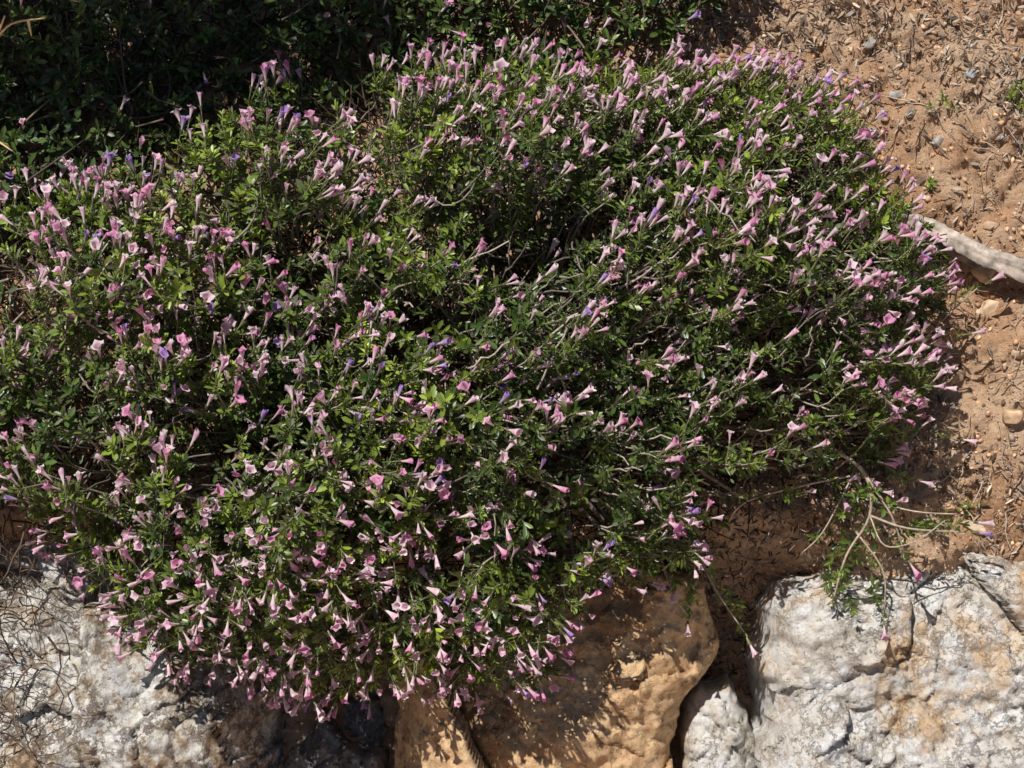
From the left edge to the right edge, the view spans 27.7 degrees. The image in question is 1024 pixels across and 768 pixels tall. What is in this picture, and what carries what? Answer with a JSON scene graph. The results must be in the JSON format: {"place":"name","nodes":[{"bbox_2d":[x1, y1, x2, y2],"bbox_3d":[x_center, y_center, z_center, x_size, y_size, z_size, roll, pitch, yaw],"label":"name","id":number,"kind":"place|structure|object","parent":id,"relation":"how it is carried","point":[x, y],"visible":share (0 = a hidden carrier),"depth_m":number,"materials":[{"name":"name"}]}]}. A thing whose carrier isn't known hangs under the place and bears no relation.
{"place":"outdoors","nodes":[
{"label":"outdoors","id":0,"kind":"place"},
{"bbox_2d":[0,0,1023,767],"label":"ground","id":1,"kind":"structure","parent":0,"point":[298,728],"depth_m":2.61,"materials":[{"name":"orange soil"}]},
{"bbox_2d":[0,482,125,767],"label":"dead twig tangle","id":2,"kind":"object","parent":1,"relation":"on","point":[20,547],"visible":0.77,"depth_m":2.59,"materials":[{"name":"brown wood"}]},
{"bbox_2d":[0,540,321,767],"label":"lichen boulder","id":3,"kind":"object","parent":1,"relation":"on","point":[139,717],"visible":0.59,"depth_m":2.61,"materials":[{"name":"stone"}]},
{"bbox_2d":[284,685,389,767],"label":"grey rock","id":4,"kind":"object","parent":1,"relation":"on","point":[326,744],"visible":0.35,"depth_m":2.74,"materials":[{"name":"grey stone"}]},
{"bbox_2d":[0,0,748,284],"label":"shaded shrub","id":5,"kind":"object","parent":1,"relation":"on","point":[314,48],"visible":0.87,"depth_m":2.58,"materials":[{"name":"green plant"}]},
{"bbox_2d":[0,15,44,181],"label":"dry thorny twigs","id":6,"kind":"object","parent":5,"relation":"on","point":[9,25],"visible":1,"depth_m":2.45,"materials":[{"name":"brown wood"}]},
{"bbox_2d":[0,31,1005,722],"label":"flowering shrub","id":7,"kind":"object","parent":1,"relation":"on","point":[528,403],"visible":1,"depth_m":2.43,"materials":[{"name":"green plant"}]},
{"bbox_2d":[390,555,718,767],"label":"ochre boulder","id":8,"kind":"object","parent":1,"relation":"on","point":[638,668],"visible":0.33,"depth_m":2.64,"materials":[{"name":"brown stone"}]},
{"bbox_2d":[675,672,755,767],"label":"limestone rock","id":9,"kind":"object","parent":1,"relation":"on","point":[713,729],"visible":0.53,"depth_m":2.69,"materials":[{"name":"white stone"}]},
{"bbox_2d":[573,0,1023,698],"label":"leaf litter","id":10,"kind":"object","parent":1,"relation":"on","point":[873,94],"visible":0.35,"depth_m":2.60,"materials":[{"name":"brown soil"}]},
{"bbox_2d":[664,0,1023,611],"bbox_3d":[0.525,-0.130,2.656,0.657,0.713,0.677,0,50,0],"label":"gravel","id":11,"kind":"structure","parent":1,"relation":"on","point":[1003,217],"depth_m":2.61,"materials":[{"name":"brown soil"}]},
{"bbox_2d":[862,36,875,48],"bbox_3d":[0.449,-0.429,2.615,0.012,0.013,0.017,34,58,25],"label":"stone","id":12,"kind":"object","parent":1,"relation":"on","point":[869,44],"visible":1,"depth_m":2.61,"materials":[{"name":"beige stone"}]},
{"bbox_2d":[745,552,1023,767],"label":"limestone boulder","id":13,"kind":"object","parent":1,"relation":"on","point":[935,679],"visible":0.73,"depth_m":2.60,"materials":[{"name":"white stone"}]},
{"bbox_2d":[888,91,903,99],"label":"stone","id":14,"kind":"object","parent":1,"relation":"on","point":[897,94],"visible":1,"depth_m":2.62,"materials":[{"name":"grey stone"}]},
{"bbox_2d":[796,80,1023,515],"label":"weeds","id":15,"kind":"object","parent":1,"relation":"on","point":[931,183],"visible":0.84,"depth_m":2.60,"materials":[{"name":"green plant"}]},
{"bbox_2d":[905,109,914,117],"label":"stone","id":16,"kind":"object","parent":1,"relation":"on","point":[910,115],"visible":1,"depth_m":2.60,"materials":[{"name":"grey stone"}]},
{"bbox_2d":[929,135,943,146],"bbox_3d":[0.533,-0.304,2.608,0.019,0.014,0.010,-22,53,-17],"label":"stone","id":17,"kind":"object","parent":1,"relation":"on","point":[938,139],"visible":1,"depth_m":2.60,"materials":[{"name":"grey stone"}]},
{"bbox_2d":[860,195,1023,282],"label":"weathered branch","id":18,"kind":"object","parent":1,"relation":"on","point":[987,261],"visible":0.77,"depth_m":2.57,"materials":[{"name":"brown wood"}]},
{"bbox_2d":[943,448,962,467],"bbox_3d":[0.553,0.092,2.611,0.025,0.022,0.019,0,50,0],"label":"stone","id":19,"kind":"object","parent":1,"relation":"on","point":[954,459],"visible":1,"depth_m":2.61,"materials":[{"name":"beige stone"}]},
{"bbox_2d":[948,364,965,383],"bbox_3d":[0.561,-0.012,2.610,0.014,0.018,0.030,33,58,25],"label":"stone","id":20,"kind":"object","parent":1,"relation":"on","point":[958,376],"visible":1,"depth_m":2.61,"materials":[{"name":"beige stone"}]},
{"bbox_2d":[965,68,977,78],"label":"stone","id":21,"kind":"object","parent":1,"relation":"on","point":[970,74],"visible":1,"depth_m":2.59,"materials":[{"name":"grey stone"}]},
{"bbox_2d":[963,520,986,534],"bbox_3d":[0.582,0.180,2.609,0.032,0.016,0.016,29,56,22],"label":"stone","id":22,"kind":"object","parent":1,"relation":"on","point":[976,527],"visible":0.63,"depth_m":2.60,"materials":[{"name":"beige stone"}]},
{"bbox_2d":[969,268,988,282],"bbox_3d":[0.586,-0.137,2.613,0.018,0.018,0.027,-29,56,-22],"label":"stone","id":23,"kind":"object","parent":1,"relation":"on","point":[980,277],"visible":0.76,"depth_m":2.61,"materials":[{"name":"brown stone"}]},
{"bbox_2d":[975,299,998,315],"bbox_3d":[0.604,-0.096,2.617,0.045,0.021,0.024,0,50,0],"label":"stone","id":24,"kind":"object","parent":1,"relation":"on","point":[989,306],"visible":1,"depth_m":2.61,"materials":[{"name":"beige stone"}]},
{"bbox_2d":[983,221,999,229],"bbox_3d":[0.601,-0.199,2.612,0.022,0.010,0.011,0,50,0],"label":"stone","id":25,"kind":"object","parent":1,"relation":"on","point":[988,225],"visible":1,"depth_m":2.61,"materials":[{"name":"beige stone"}]},
{"bbox_2d":[994,133,1006,139],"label":"stone","id":26,"kind":"object","parent":1,"relation":"on","point":[1004,135],"visible":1,"depth_m":2.60,"materials":[{"name":"beige stone"}]},
{"bbox_2d":[1002,409,1023,423],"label":"stone","id":27,"kind":"object","parent":1,"relation":"on","point":[1011,416],"visible":1,"depth_m":2.58,"materials":[{"name":"beige stone"}]},
{"bbox_2d":[1010,349,1023,358],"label":"stone","id":28,"kind":"object","parent":1,"relation":"on","point":[1020,354],"visible":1,"depth_m":2.59,"materials":[{"name":"beige stone"}]}
]}

